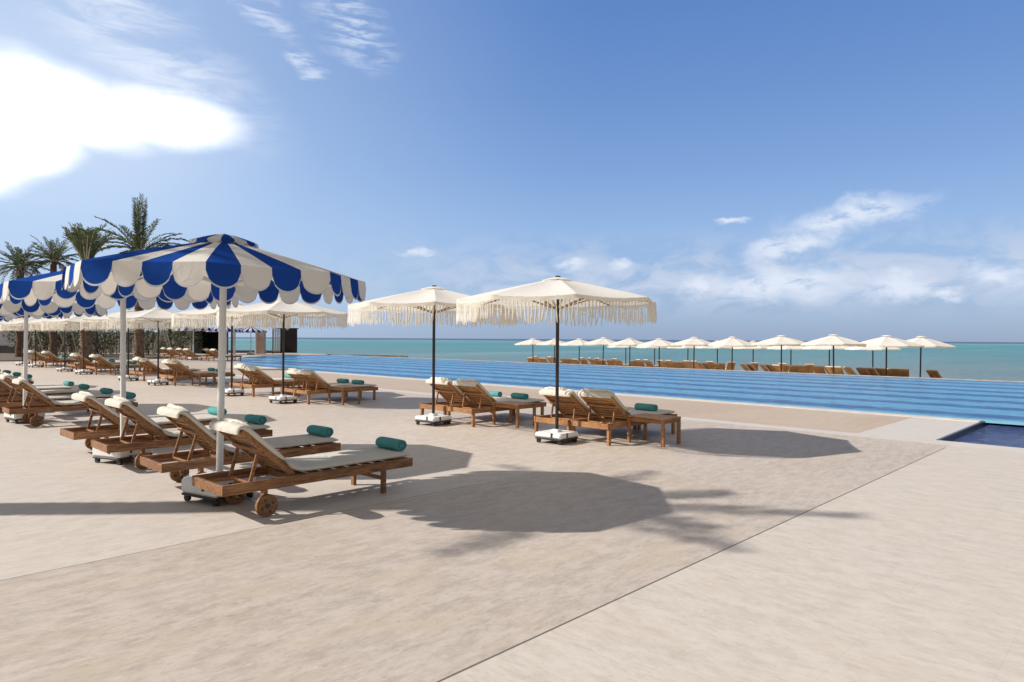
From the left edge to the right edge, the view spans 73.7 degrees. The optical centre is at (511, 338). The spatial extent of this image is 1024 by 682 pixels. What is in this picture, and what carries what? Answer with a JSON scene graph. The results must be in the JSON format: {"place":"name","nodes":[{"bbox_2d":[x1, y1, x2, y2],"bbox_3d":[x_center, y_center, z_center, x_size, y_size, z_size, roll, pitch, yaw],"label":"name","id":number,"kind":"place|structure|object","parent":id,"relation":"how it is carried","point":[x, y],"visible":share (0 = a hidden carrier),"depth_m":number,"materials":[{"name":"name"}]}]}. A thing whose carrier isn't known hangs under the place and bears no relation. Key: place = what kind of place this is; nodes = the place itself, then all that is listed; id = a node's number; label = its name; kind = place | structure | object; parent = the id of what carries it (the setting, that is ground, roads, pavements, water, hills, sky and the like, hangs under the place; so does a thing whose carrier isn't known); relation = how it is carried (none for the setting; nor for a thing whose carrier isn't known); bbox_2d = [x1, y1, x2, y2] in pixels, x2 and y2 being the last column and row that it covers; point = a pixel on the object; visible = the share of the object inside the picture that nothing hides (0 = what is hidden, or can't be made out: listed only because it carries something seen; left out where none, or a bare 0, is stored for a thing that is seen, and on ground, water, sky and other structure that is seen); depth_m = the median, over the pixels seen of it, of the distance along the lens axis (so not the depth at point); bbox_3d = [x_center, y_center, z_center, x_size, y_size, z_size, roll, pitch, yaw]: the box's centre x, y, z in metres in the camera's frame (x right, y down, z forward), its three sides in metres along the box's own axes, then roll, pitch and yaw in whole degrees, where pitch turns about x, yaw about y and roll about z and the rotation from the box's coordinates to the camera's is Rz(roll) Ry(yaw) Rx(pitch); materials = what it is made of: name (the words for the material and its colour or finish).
{"place":"outdoors","nodes":[
{"label":"outdoors","id":0,"kind":"place"},
{"bbox_2d":[0,330,29,352],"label":"garden wall","id":1,"kind":"structure","parent":0,"point":[5,347],"depth_m":61.85,"materials":[{"name":"concrete"}]},
{"bbox_2d":[30,330,166,352],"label":"boundary wall","id":2,"kind":"structure","parent":0,"point":[131,350],"depth_m":65.85,"materials":[{"name":"stone"}]},
{"bbox_2d":[0,352,1023,681],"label":"pool deck","id":3,"kind":"structure","parent":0,"point":[732,542],"depth_m":5.11,"materials":[{"name":"stone"}]},
{"bbox_2d":[0,318,55,365],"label":"fringed parasol","id":4,"kind":"object","parent":3,"relation":"on","point":[19,363],"visible":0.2,"depth_m":36.66,"materials":[{"name":"fabric"}]},
{"bbox_2d":[0,317,69,367],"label":"fringed parasol","id":5,"kind":"object","parent":3,"relation":"on","point":[15,325],"visible":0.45,"depth_m":33.92,"materials":[{"name":"fabric"}]},
{"bbox_2d":[0,312,69,318],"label":"blue white parasol","id":6,"kind":"object","parent":3,"relation":"on","point":[15,315],"visible":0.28,"depth_m":15.47,"materials":[{"name":"fabric"}]},
{"bbox_2d":[0,385,72,394],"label":"wheeled lounger","id":7,"kind":"object","parent":3,"relation":"on","point":[3,391],"visible":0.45,"depth_m":16.08,"materials":[{"name":"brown wood"}]},
{"bbox_2d":[0,379,91,412],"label":"wheeled lounger","id":8,"kind":"object","parent":3,"relation":"on","point":[7,387],"visible":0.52,"depth_m":14.76,"materials":[{"name":"brown wood"}]},
{"bbox_2d":[28,350,74,363],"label":"slatted lounger","id":9,"kind":"object","parent":3,"relation":"on","point":[38,355],"visible":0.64,"depth_m":36.74,"materials":[{"name":"brown wood"}]},
{"bbox_2d":[0,295,107,423],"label":"blue white parasol","id":10,"kind":"object","parent":3,"relation":"on","point":[22,308],"visible":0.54,"depth_m":12.59,"materials":[{"name":"fabric"}]},
{"bbox_2d":[0,372,112,413],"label":"wheeled lounger","id":11,"kind":"object","parent":3,"relation":"on","point":[7,378],"visible":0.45,"depth_m":13.33,"materials":[{"name":"brown wood"}]},
{"bbox_2d":[42,351,77,367],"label":"slatted lounger","id":12,"kind":"object","parent":3,"relation":"on","point":[49,353],"visible":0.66,"depth_m":34.61,"materials":[{"name":"brown wood"}]},
{"bbox_2d":[23,317,100,371],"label":"fringed parasol","id":13,"kind":"object","parent":3,"relation":"on","point":[37,322],"visible":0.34,"depth_m":30.46,"materials":[{"name":"fabric"}]},
{"bbox_2d":[2,377,137,426],"bbox_3d":[-8.167,1.113,12.695,0.704,0.867,2.030,0,0,45],"label":"wheeled lounger","id":14,"kind":"object","parent":3,"relation":"on","point":[31,417],"visible":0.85,"depth_m":12.22,"materials":[{"name":"brown wood"}]},
{"bbox_2d":[41,313,119,374],"bbox_3d":[-17.956,0.191,28.626,2.943,2.585,2.942,0,0,-31],"label":"fringed parasol","id":15,"kind":"object","parent":3,"relation":"on","point":[56,322],"visible":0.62,"depth_m":27.75,"materials":[{"name":"fabric"}]},
{"bbox_2d":[61,222,115,368],"bbox_3d":[-20.751,-2.102,33.358,2.384,7.135,2.556,0,0,-24],"label":"palm tree","id":16,"kind":"object","parent":3,"relation":"on","point":[87,243],"visible":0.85,"depth_m":33.13,"materials":[{"name":"green plant"}]},
{"bbox_2d":[0,353,176,360],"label":"garden bed","id":17,"kind":"object","parent":3,"relation":"on","point":[7,357],"visible":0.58,"depth_m":50.58,"materials":[{"name":"soil"}]},
{"bbox_2d":[1,331,47,350],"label":"shrub","id":18,"kind":"object","parent":17,"relation":"on","point":[11,339],"visible":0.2,"depth_m":57.40,"materials":[{"name":"green plant"}]},
{"bbox_2d":[0,241,49,356],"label":"palm tree","id":19,"kind":"object","parent":17,"relation":"on","point":[20,261],"visible":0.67,"depth_m":49.72,"materials":[{"name":"green plant"}]},
{"bbox_2d":[11,331,70,353],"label":"shrub","id":20,"kind":"object","parent":17,"relation":"on","point":[41,334],"visible":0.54,"depth_m":55.01,"materials":[{"name":"green plant"}]},
{"bbox_2d":[18,234,78,355],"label":"palm tree","id":21,"kind":"object","parent":17,"relation":"on","point":[56,257],"visible":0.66,"depth_m":49.76,"materials":[{"name":"green plant"}]},
{"bbox_2d":[47,329,78,354],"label":"shrub","id":22,"kind":"object","parent":17,"relation":"on","point":[66,340],"visible":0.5,"depth_m":54.94,"materials":[{"name":"green plant"}]},
{"bbox_2d":[76,329,112,355],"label":"shrub","id":23,"kind":"object","parent":17,"relation":"on","point":[98,346],"visible":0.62,"depth_m":53.31,"materials":[{"name":"green plant"}]},
{"bbox_2d":[99,329,133,354],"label":"shrub","id":24,"kind":"object","parent":17,"relation":"on","point":[111,340],"visible":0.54,"depth_m":57.07,"materials":[{"name":"green plant"}]},
{"bbox_2d":[126,326,160,354],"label":"shrub","id":25,"kind":"object","parent":17,"relation":"on","point":[148,339],"visible":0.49,"depth_m":56.73,"materials":[{"name":"green plant"}]},
{"bbox_2d":[144,329,187,353],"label":"shrub","id":26,"kind":"object","parent":17,"relation":"on","point":[169,337],"visible":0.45,"depth_m":59.86,"materials":[{"name":"green plant"}]},
{"bbox_2d":[154,327,194,352],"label":"shrub","id":27,"kind":"object","parent":17,"relation":"on","point":[185,343],"visible":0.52,"depth_m":57.67,"materials":[{"name":"green plant"}]},
{"bbox_2d":[71,353,119,370],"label":"slatted lounger","id":28,"kind":"object","parent":3,"relation":"on","point":[80,357],"visible":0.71,"depth_m":30.72,"materials":[{"name":"brown wood"}]},
{"bbox_2d":[90,354,145,374],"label":"slatted lounger","id":29,"kind":"object","parent":3,"relation":"on","point":[99,357],"visible":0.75,"depth_m":28.73,"materials":[{"name":"brown wood"}]},
{"bbox_2d":[0,271,238,464],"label":"blue white parasol","id":30,"kind":"object","parent":3,"relation":"on","point":[44,289],"visible":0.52,"depth_m":8.62,"materials":[{"name":"fabric"}]},
{"bbox_2d":[80,309,174,380],"bbox_3d":[-13.855,0.217,24.666,2.943,2.585,2.942,0,0,-33],"label":"fringed parasol","id":31,"kind":"object","parent":3,"relation":"on","point":[98,320],"visible":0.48,"depth_m":24.28,"materials":[{"name":"fabric"}]},
{"bbox_2d":[60,391,216,448],"bbox_3d":[-5.268,1.140,9.886,0.704,0.852,2.030,0,0,43],"label":"wheeled lounger","id":32,"kind":"object","parent":3,"relation":"on","point":[93,404],"visible":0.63,"depth_m":9.40,"materials":[{"name":"brown wood"}]},
{"bbox_2d":[91,193,188,361],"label":"palm tree","id":33,"kind":"object","parent":3,"relation":"on","point":[138,242],"visible":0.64,"depth_m":42.90,"materials":[{"name":"green plant"}]},
{"bbox_2d":[129,357,168,379],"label":"slatted lounger","id":34,"kind":"object","parent":3,"relation":"on","point":[136,359],"visible":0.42,"depth_m":25.33,"materials":[{"name":"brown wood"}]},
{"bbox_2d":[107,307,207,385],"bbox_3d":[-11.697,0.231,22.582,2.943,2.585,2.942,0,0,-31],"label":"fringed parasol","id":35,"kind":"object","parent":3,"relation":"on","point":[158,315],"visible":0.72,"depth_m":21.95,"materials":[{"name":"fabric"}]},
{"bbox_2d":[136,358,200,380],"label":"slatted lounger","id":36,"kind":"object","parent":3,"relation":"on","point":[147,363],"visible":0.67,"depth_m":24.71,"materials":[{"name":"brown wood"}]},
{"bbox_2d":[91,396,272,469],"bbox_3d":[-4.232,1.139,8.891,0.704,0.867,2.030,0,0,44],"label":"wheeled lounger","id":37,"kind":"object","parent":3,"relation":"on","point":[157,436],"visible":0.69,"depth_m":8.39,"materials":[{"name":"brown wood"}]},
{"bbox_2d":[244,414,266,424],"bbox_3d":[-3.595,1.129,9.575,0.384,0.125,0.152,0,0,43],"label":"rolled towel","id":38,"kind":"object","parent":37,"relation":"on","point":[254,419],"visible":1,"depth_m":9.48,"materials":[{"name":"fabric"}]},
{"bbox_2d":[159,359,215,380],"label":"slatted lounger","id":39,"kind":"object","parent":3,"relation":"on","point":[166,362],"visible":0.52,"depth_m":23.28,"materials":[{"name":"brown wood"}]},
{"bbox_2d":[165,331,210,353],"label":"shrub","id":40,"kind":"object","parent":3,"relation":"on","point":[195,340],"visible":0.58,"depth_m":60.75,"materials":[{"name":"green plant"}]},
{"bbox_2d":[172,322,213,359],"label":"blue white parasol","id":41,"kind":"object","parent":3,"relation":"on","point":[202,329],"visible":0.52,"depth_m":46.68,"materials":[{"name":"fabric"}]},
{"bbox_2d":[181,348,208,360],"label":"slatted lounger","id":42,"kind":"object","parent":3,"relation":"on","point":[190,352],"visible":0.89,"depth_m":46.10,"materials":[{"name":"brown wood"}]},
{"bbox_2d":[166,360,234,385],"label":"slatted lounger","id":43,"kind":"object","parent":3,"relation":"on","point":[187,371],"visible":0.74,"depth_m":22.67,"materials":[{"name":"brown wood"}]},
{"bbox_2d":[191,372,214,385],"bbox_3d":[-10.204,1.324,22.552,0.660,0.420,0.500,0,0,44],"label":"side table","id":44,"kind":"object","parent":3,"relation":"on","point":[200,374],"visible":1,"depth_m":22.48,"materials":[{"name":"brown wood"}]},
{"bbox_2d":[172,328,241,354],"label":"pavilion","id":45,"kind":"structure","parent":3,"relation":"on","point":[212,341],"depth_m":62.33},
{"bbox_2d":[61,234,365,506],"bbox_3d":[-2.849,0.276,6.725,2.594,2.619,2.595,0,0,5],"label":"blue white parasol","id":46,"kind":"object","parent":3,"relation":"on","point":[222,268],"visible":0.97,"depth_m":6.06,"materials":[{"name":"fabric"}]},
{"bbox_2d":[208,349,241,360],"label":"slatted lounger","id":47,"kind":"object","parent":3,"relation":"on","point":[215,351],"visible":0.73,"depth_m":45.19,"materials":[{"name":"brown wood"}]},
{"bbox_2d":[171,301,290,395],"bbox_3d":[-7.669,0.258,18.692,2.943,2.585,2.942,0,0,-30],"label":"fringed parasol","id":48,"kind":"object","parent":3,"relation":"on","point":[205,313],"visible":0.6,"depth_m":17.92,"materials":[{"name":"fabric"}]},
{"bbox_2d":[140,404,340,481],"bbox_3d":[-3.008,1.136,7.750,0.704,0.889,2.030,0,0,44],"label":"wheeled lounger","id":49,"kind":"object","parent":3,"relation":"on","point":[191,426],"visible":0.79,"depth_m":7.39,"materials":[{"name":"brown wood"}]},
{"bbox_2d":[306,425,333,436],"bbox_3d":[-2.371,1.137,8.428,0.384,0.125,0.152,0,0,42],"label":"rolled towel","id":50,"kind":"object","parent":49,"relation":"on","point":[322,431],"visible":1,"depth_m":8.34,"materials":[{"name":"fabric"}]},
{"bbox_2d":[236,326,266,354],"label":"blue white parasol","id":51,"kind":"object","parent":3,"relation":"on","point":[251,330],"visible":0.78,"depth_m":61.42,"materials":[{"name":"fabric"}]},
{"bbox_2d":[255,333,265,353],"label":"stone pillar","id":52,"kind":"structure","parent":3,"relation":"on","point":[260,343],"depth_m":65.75,"materials":[{"name":"stone"}]},
{"bbox_2d":[229,364,292,394],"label":"slatted lounger","id":53,"kind":"object","parent":3,"relation":"on","point":[246,373],"visible":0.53,"depth_m":19.40,"materials":[{"name":"brown wood"}]},
{"bbox_2d":[240,366,302,396],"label":"slatted lounger","id":54,"kind":"object","parent":3,"relation":"on","point":[262,376],"visible":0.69,"depth_m":18.69,"materials":[{"name":"brown wood"}]},
{"bbox_2d":[216,298,348,403],"bbox_3d":[-5.583,0.271,16.678,2.943,2.585,2.942,0,0,-29],"label":"fringed parasol","id":55,"kind":"object","parent":3,"relation":"on","point":[279,308],"visible":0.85,"depth_m":16.05,"materials":[{"name":"fabric"}]},
{"bbox_2d":[272,328,298,353],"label":"cabana","id":56,"kind":"object","parent":3,"relation":"on","point":[290,340],"visible":0.91,"depth_m":66.25,"materials":[{"name":"metal"}]},
{"bbox_2d":[272,380,299,395],"bbox_3d":[-6.176,1.350,18.662,0.660,0.420,0.500,0,0,44],"label":"side table","id":57,"kind":"object","parent":3,"relation":"on","point":[287,382],"visible":0.69,"depth_m":18.59,"materials":[{"name":"brown wood"}]},
{"bbox_2d":[192,417,412,516],"bbox_3d":[-1.992,1.154,6.757,0.704,0.867,2.030,0,0,44],"label":"wheeled lounger","id":58,"kind":"object","parent":3,"relation":"on","point":[265,455],"visible":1,"depth_m":6.41,"materials":[{"name":"brown wood"}]},
{"bbox_2d":[375,437,406,450],"bbox_3d":[-1.321,1.143,7.448,0.384,0.125,0.152,0,0,44],"label":"rolled towel","id":59,"kind":"object","parent":58,"relation":"on","point":[391,443],"visible":1,"depth_m":7.36,"materials":[{"name":"fabric"}]},
{"bbox_2d":[280,368,361,401],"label":"slatted lounger","id":60,"kind":"object","parent":3,"relation":"on","point":[293,374],"visible":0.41,"depth_m":17.38,"materials":[{"name":"brown wood"}]},
{"bbox_2d":[292,369,377,403],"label":"slatted lounger","id":61,"kind":"object","parent":3,"relation":"on","point":[319,383],"visible":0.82,"depth_m":16.83,"materials":[{"name":"brown wood"}]},
{"bbox_2d":[328,385,360,404],"bbox_3d":[-4.090,1.363,16.647,0.660,0.420,0.500,0,0,44],"label":"side table","id":62,"kind":"object","parent":3,"relation":"on","point":[344,389],"visible":1,"depth_m":16.57,"materials":[{"name":"brown wood"}]},
{"bbox_2d":[348,285,516,425],"bbox_3d":[-1.454,0.298,12.690,2.943,2.585,2.942,0,0,-30],"label":"fringed parasol","id":63,"kind":"object","parent":3,"relation":"on","point":[437,300],"visible":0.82,"depth_m":12.17,"materials":[{"name":"fabric"}]},
{"bbox_2d":[420,377,515,422],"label":"slatted lounger","id":64,"kind":"object","parent":3,"relation":"on","point":[448,392],"visible":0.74,"depth_m":13.32,"materials":[{"name":"brown wood"}]},
{"bbox_2d":[446,379,545,426],"bbox_3d":[-0.268,1.170,13.303,0.727,0.857,2.030,0,0,45],"label":"slatted lounger","id":65,"kind":"object","parent":3,"relation":"on","point":[477,394],"visible":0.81,"depth_m":12.82,"materials":[{"name":"brown wood"}]},
{"bbox_2d":[511,393,528,399],"bbox_3d":[0.154,1.153,13.753,0.152,0.125,0.384,0,0,-42],"label":"rolled towel","id":66,"kind":"object","parent":65,"relation":"on","point":[524,396],"visible":0.99,"depth_m":13.67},
{"bbox_2d":[492,401,535,427],"bbox_3d":[0.039,1.390,12.660,0.660,0.420,0.500,0,0,44],"label":"side table","id":67,"kind":"object","parent":3,"relation":"on","point":[517,404],"visible":0.98,"depth_m":12.58,"materials":[{"name":"brown wood"}]},
{"bbox_2d":[456,276,656,444],"bbox_3d":[0.704,0.312,10.606,2.943,2.585,2.942,0,0,-28],"label":"fringed parasol","id":68,"kind":"object","parent":3,"relation":"on","point":[556,293],"visible":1,"depth_m":10.04,"materials":[{"name":"fabric"}]},
{"bbox_2d":[534,387,636,440],"bbox_3d":[1.317,1.194,11.717,0.727,0.829,2.030,0,0,44],"label":"slatted lounger","id":69,"kind":"object","parent":3,"relation":"on","point":[572,405],"visible":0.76,"depth_m":11.19,"materials":[{"name":"brown wood"}]},
{"bbox_2d":[247,365,981,421],"bbox_3d":[-2.854,1.726,25.898,0.592,0.312,34.572,0,0,-45],"label":"pool coping","id":70,"kind":"object","parent":3,"relation":"on","point":[931,417],"visible":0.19,"depth_m":17.18,"materials":[{"name":"stone"}]},
{"bbox_2d":[571,388,676,445],"bbox_3d":[1.885,1.195,11.244,0.727,0.835,2.030,0,0,44],"label":"slatted lounger","id":71,"kind":"object","parent":3,"relation":"on","point":[605,406],"visible":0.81,"depth_m":10.74,"materials":[{"name":"brown wood"}]},
{"bbox_2d":[634,403,657,410],"bbox_3d":[2.288,1.167,11.653,0.152,0.125,0.384,0,0,-44],"label":"rolled towel","id":72,"kind":"object","parent":71,"relation":"on","point":[645,407],"visible":1,"depth_m":11.58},
{"bbox_2d":[627,413,680,446],"bbox_3d":[2.197,1.404,10.576,0.660,0.420,0.500,0,0,44],"label":"side table","id":73,"kind":"object","parent":3,"relation":"on","point":[646,418],"visible":1,"depth_m":10.50,"materials":[{"name":"brown wood"}]},
{"bbox_2d":[343,355,1023,381],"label":"overflow edge","id":74,"kind":"object","parent":3,"relation":"attached to","point":[725,370],"visible":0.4,"depth_m":35.86,"materials":[{"name":"stone"}]},
{"bbox_2d":[936,421,984,440],"bbox_3d":[8.240,1.827,12.467,0.050,0.354,3.800,0,0,44],"label":"shallow pool edge","id":75,"kind":"object","parent":3,"relation":"attached to","point":[962,431],"visible":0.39,"depth_m":12.30,"materials":[{"name":"tile"}]},
{"bbox_2d":[0,0,1023,341],"label":"sky","id":76,"kind":"structure","parent":0,"point":[750,170],"materials":[{"name":"blue"}]},
{"bbox_2d":[228,337,1023,426],"bbox_3d":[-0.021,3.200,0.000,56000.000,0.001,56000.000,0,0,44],"label":"sea","id":77,"kind":"structure","parent":0,"point":[1003,361],"depth_m":157.74,"materials":[{"name":"liquid"}]},
{"bbox_2d":[327,354,407,357],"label":"jetty","id":78,"kind":"object","parent":77,"relation":"in","point":[376,355],"visible":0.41,"depth_m":66.76,"materials":[{"name":"stone"}]},
{"bbox_2d":[237,355,1023,424],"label":"pool water","id":79,"kind":"structure","parent":0,"point":[998,402],"depth_m":25.66,"materials":[{"name":"liquid"}]},
{"bbox_2d":[949,425,1023,447],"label":"shallow pool water","id":80,"kind":"structure","parent":0,"point":[1006,436],"depth_m":12.06,"materials":[{"name":"liquid"}]},
{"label":"beach sand","id":81,"kind":"structure","parent":0,"visible":0},
{"bbox_2d":[515,338,542,361],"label":"beach parasol","id":82,"kind":"object","parent":81,"relation":"on","point":[532,341],"visible":0.77,"depth_m":61.25,"materials":[{"name":"fabric"}]},
{"bbox_2d":[536,338,565,362],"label":"beach parasol","id":83,"kind":"object","parent":81,"relation":"on","point":[552,342],"visible":0.66,"depth_m":58.32,"materials":[{"name":"fabric"}]},
{"bbox_2d":[559,338,598,363],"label":"beach parasol","id":84,"kind":"object","parent":81,"relation":"on","point":[579,342],"visible":0.87,"depth_m":55.67,"materials":[{"name":"fabric"}]},
{"bbox_2d":[584,337,622,364],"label":"beach parasol","id":85,"kind":"object","parent":81,"relation":"on","point":[603,341],"visible":0.78,"depth_m":53.19,"materials":[{"name":"fabric"}]},
{"bbox_2d":[608,338,643,365],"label":"beach parasol","id":86,"kind":"object","parent":81,"relation":"on","point":[629,342],"visible":0.81,"depth_m":51.32,"materials":[{"name":"fabric"}]},
{"bbox_2d":[637,338,681,366],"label":"beach parasol","id":87,"kind":"object","parent":81,"relation":"on","point":[659,342],"visible":0.84,"depth_m":48.16,"materials":[{"name":"fabric"}]},
{"bbox_2d":[670,336,711,368],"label":"beach parasol","id":88,"kind":"object","parent":81,"relation":"on","point":[694,341],"visible":0.85,"depth_m":45.38,"materials":[{"name":"fabric"}]},
{"bbox_2d":[695,340,730,362],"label":"beach parasol","id":89,"kind":"object","parent":81,"relation":"on","point":[718,347],"visible":0.31,"depth_m":50.87,"materials":[{"name":"fabric"}]},
{"bbox_2d":[708,336,755,369],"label":"beach parasol","id":90,"kind":"object","parent":81,"relation":"on","point":[732,341],"visible":0.91,"depth_m":42.22,"materials":[{"name":"fabric"}]},
{"bbox_2d":[731,340,770,361],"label":"beach parasol","id":91,"kind":"object","parent":81,"relation":"on","point":[761,347],"visible":0.51,"depth_m":48.86,"materials":[{"name":"fabric"}]},
{"bbox_2d":[751,335,804,371],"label":"beach parasol","id":92,"kind":"object","parent":81,"relation":"on","point":[781,340],"visible":0.78,"depth_m":39.39,"materials":[{"name":"fabric"}]},
{"bbox_2d":[767,346,815,364],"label":"beach parasol","id":93,"kind":"object","parent":81,"relation":"on","point":[790,348],"visible":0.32,"depth_m":46.96,"materials":[{"name":"fabric"}]},
{"bbox_2d":[798,365,809,372],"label":"beach lounger","id":94,"kind":"object","parent":81,"relation":"on","point":[803,368],"visible":0.41,"depth_m":39.61,"materials":[{"name":"brown wood"}]},
{"bbox_2d":[802,345,850,365],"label":"beach parasol","id":95,"kind":"object","parent":81,"relation":"on","point":[823,347],"visible":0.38,"depth_m":43.94,"materials":[{"name":"fabric"}]},
{"bbox_2d":[801,334,865,373],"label":"beach parasol","id":96,"kind":"object","parent":81,"relation":"on","point":[833,340],"visible":0.9,"depth_m":35.31,"materials":[{"name":"fabric"}]},
{"bbox_2d":[856,367,870,374],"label":"beach lounger","id":97,"kind":"object","parent":81,"relation":"on","point":[862,370],"visible":0.3,"depth_m":37.43,"materials":[{"name":"brown wood"}]},
{"bbox_2d":[845,346,900,367],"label":"beach parasol","id":98,"kind":"object","parent":81,"relation":"on","point":[868,348],"visible":0.39,"depth_m":41.95,"materials":[{"name":"fabric"}]},
{"bbox_2d":[851,335,923,375],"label":"beach parasol","id":99,"kind":"object","parent":81,"relation":"on","point":[886,341],"visible":0.94,"depth_m":34.56,"materials":[{"name":"fabric"}]},
{"bbox_2d":[887,368,898,375],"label":"beach lounger","id":100,"kind":"object","parent":81,"relation":"on","point":[892,371],"visible":0.26,"depth_m":36.89,"materials":[{"name":"brown wood"}]},
{"bbox_2d":[897,369,908,376],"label":"beach lounger","id":101,"kind":"object","parent":81,"relation":"on","point":[903,372],"visible":0.34,"depth_m":36.78,"materials":[{"name":"brown wood"}]},
{"bbox_2d":[899,335,955,376],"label":"beach parasol","id":102,"kind":"object","parent":81,"relation":"on","point":[926,342],"visible":0.67,"depth_m":35.29,"materials":[{"name":"fabric"}]},
{"bbox_2d":[926,369,941,377],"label":"beach lounger","id":103,"kind":"object","parent":81,"relation":"on","point":[934,373],"visible":0.37,"depth_m":36.40,"materials":[{"name":"brown wood"}]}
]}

